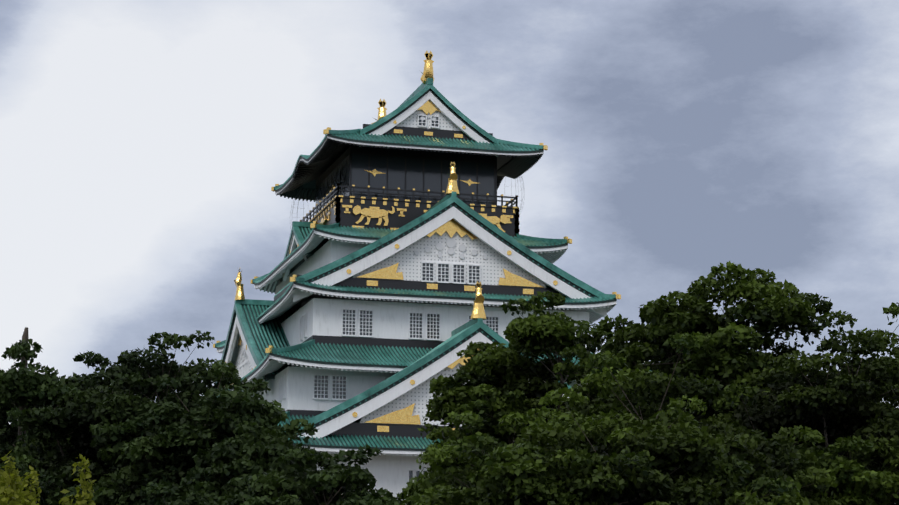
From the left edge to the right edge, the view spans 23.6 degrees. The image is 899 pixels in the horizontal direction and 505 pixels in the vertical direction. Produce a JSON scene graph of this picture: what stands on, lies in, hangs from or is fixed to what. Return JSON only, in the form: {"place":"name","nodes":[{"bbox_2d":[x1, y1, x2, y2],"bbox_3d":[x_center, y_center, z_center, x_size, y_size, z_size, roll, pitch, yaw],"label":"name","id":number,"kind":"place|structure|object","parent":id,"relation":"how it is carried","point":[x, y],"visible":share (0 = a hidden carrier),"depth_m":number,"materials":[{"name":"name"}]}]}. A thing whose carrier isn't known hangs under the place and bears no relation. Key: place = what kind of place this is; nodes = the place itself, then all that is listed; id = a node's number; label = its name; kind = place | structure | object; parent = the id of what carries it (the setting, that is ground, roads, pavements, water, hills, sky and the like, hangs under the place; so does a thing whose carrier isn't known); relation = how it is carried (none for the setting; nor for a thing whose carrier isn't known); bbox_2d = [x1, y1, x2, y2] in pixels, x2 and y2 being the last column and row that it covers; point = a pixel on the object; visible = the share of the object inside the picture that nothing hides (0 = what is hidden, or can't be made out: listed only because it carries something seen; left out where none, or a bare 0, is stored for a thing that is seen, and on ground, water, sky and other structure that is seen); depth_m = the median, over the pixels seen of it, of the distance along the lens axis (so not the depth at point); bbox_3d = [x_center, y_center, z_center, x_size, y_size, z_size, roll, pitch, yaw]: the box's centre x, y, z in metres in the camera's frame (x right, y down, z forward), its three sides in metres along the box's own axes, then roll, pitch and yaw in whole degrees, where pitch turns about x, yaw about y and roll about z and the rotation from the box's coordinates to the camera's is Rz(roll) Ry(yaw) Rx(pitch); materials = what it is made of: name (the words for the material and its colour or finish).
{"place":"outdoors","nodes":[
{"label":"outdoors","id":0,"kind":"place"},
{"bbox_2d":[213,50,651,499],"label":"castle","id":1,"kind":"structure","parent":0,"point":[404,269],"depth_m":170.61,"materials":[{"name":"paint"}]},
{"bbox_2d":[0,0,898,503],"label":"sky","id":2,"kind":"structure","parent":0,"point":[144,144],"materials":[{"name":"grey"}]},
{"label":"ground","id":3,"kind":"structure","parent":0,"visible":0},
{"bbox_2d":[0,450,23,504],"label":"tree","id":4,"kind":"object","parent":3,"relation":"on","point":[6,496],"visible":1,"depth_m":37.66,"materials":[{"name":"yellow plant"}]},
{"bbox_2d":[0,370,27,436],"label":"tree","id":5,"kind":"object","parent":3,"relation":"on","point":[4,429],"depth_m":117.07,"materials":[{"name":"green plant"}]},
{"bbox_2d":[0,468,38,504],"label":"tree","id":6,"kind":"object","parent":3,"relation":"on","point":[23,501],"visible":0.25,"depth_m":39.46,"materials":[{"name":"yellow plant"}]},
{"bbox_2d":[13,327,28,445],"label":"dead trunk","id":7,"kind":"object","parent":3,"relation":"on","point":[25,336],"visible":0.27,"depth_m":109.33,"materials":[{"name":"plant"}]},
{"bbox_2d":[0,461,48,504],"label":"tree","id":8,"kind":"object","parent":3,"relation":"on","point":[43,487],"visible":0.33,"depth_m":74.23,"materials":[{"name":"green plant"}]},
{"bbox_2d":[22,465,41,502],"bbox_3d":[-8.090,6.882,41.153,2.036,5.588,2.039,3,-12,-16],"label":"tree","id":9,"kind":"object","parent":3,"relation":"on","point":[33,474],"visible":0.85,"depth_m":41.72,"materials":[{"name":"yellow plant"}]},
{"bbox_2d":[0,339,100,472],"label":"tree","id":10,"kind":"object","parent":3,"relation":"on","point":[32,387],"visible":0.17,"depth_m":107.28,"materials":[{"name":"green plant"}]},
{"bbox_2d":[59,454,95,504],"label":"tree","id":11,"kind":"object","parent":3,"relation":"on","point":[83,498],"visible":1,"depth_m":39.71,"materials":[{"name":"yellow plant"}]},
{"bbox_2d":[65,351,175,401],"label":"tree","id":12,"kind":"object","parent":3,"relation":"on","point":[93,358],"visible":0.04,"depth_m":120.89,"materials":[{"name":"green plant"}]},
{"bbox_2d":[2,330,244,504],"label":"tree","id":13,"kind":"object","parent":3,"relation":"on","point":[97,419],"visible":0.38,"depth_m":102.91,"materials":[{"name":"green plant"}]},
{"bbox_2d":[73,361,287,504],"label":"tree","id":14,"kind":"object","parent":3,"relation":"on","point":[172,444],"visible":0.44,"depth_m":97.12,"materials":[{"name":"green plant"}]},
{"bbox_2d":[146,484,228,504],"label":"tree","id":15,"kind":"object","parent":3,"relation":"on","point":[160,491],"visible":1,"depth_m":59.66,"materials":[{"name":"green plant"}]},
{"bbox_2d":[224,477,260,504],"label":"tree","id":16,"kind":"object","parent":3,"relation":"on","point":[240,482],"visible":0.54,"depth_m":61.93,"materials":[{"name":"green plant"}]},
{"bbox_2d":[139,418,353,504],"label":"tree","id":17,"kind":"object","parent":3,"relation":"on","point":[250,453],"visible":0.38,"depth_m":92.88,"materials":[{"name":"green plant"}]},
{"bbox_2d":[240,493,302,504],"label":"tree","id":18,"kind":"object","parent":3,"relation":"on","point":[282,500],"visible":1,"depth_m":55.95,"materials":[{"name":"green plant"}]},
{"bbox_2d":[217,444,405,504],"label":"tree","id":19,"kind":"object","parent":3,"relation":"on","point":[270,482],"visible":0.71,"depth_m":87.51,"materials":[{"name":"green plant"}]},
{"bbox_2d":[305,470,398,504],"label":"tree","id":20,"kind":"object","parent":3,"relation":"on","point":[313,480],"visible":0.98,"depth_m":83.85,"materials":[{"name":"green plant"}]},
{"bbox_2d":[402,494,421,504],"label":"tree","id":21,"kind":"object","parent":3,"relation":"on","point":[408,501],"visible":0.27,"depth_m":62.02,"materials":[{"name":"green plant"}]},
{"bbox_2d":[396,406,557,504],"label":"tree","id":22,"kind":"object","parent":3,"relation":"on","point":[441,452],"visible":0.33,"depth_m":68.90,"materials":[{"name":"green plant"}]},
{"bbox_2d":[396,291,613,503],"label":"tree","id":23,"kind":"object","parent":3,"relation":"on","point":[500,380],"visible":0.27,"depth_m":84.37,"materials":[{"name":"green plant"}]},
{"bbox_2d":[411,387,801,504],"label":"tree","id":24,"kind":"object","parent":3,"relation":"on","point":[528,470],"visible":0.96,"depth_m":57.88,"materials":[{"name":"green plant"}]},
{"bbox_2d":[525,332,874,504],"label":"tree","id":25,"kind":"object","parent":3,"relation":"on","point":[801,466],"visible":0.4,"depth_m":63.50,"materials":[{"name":"green plant"}]},
{"bbox_2d":[553,261,898,502],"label":"tree","id":26,"kind":"object","parent":3,"relation":"on","point":[723,356],"visible":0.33,"depth_m":75.97,"materials":[{"name":"green plant"}]},
{"bbox_2d":[701,302,898,504],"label":"tree","id":27,"kind":"object","parent":3,"relation":"on","point":[849,422],"visible":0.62,"depth_m":68.81,"materials":[{"name":"green plant"}]}
]}

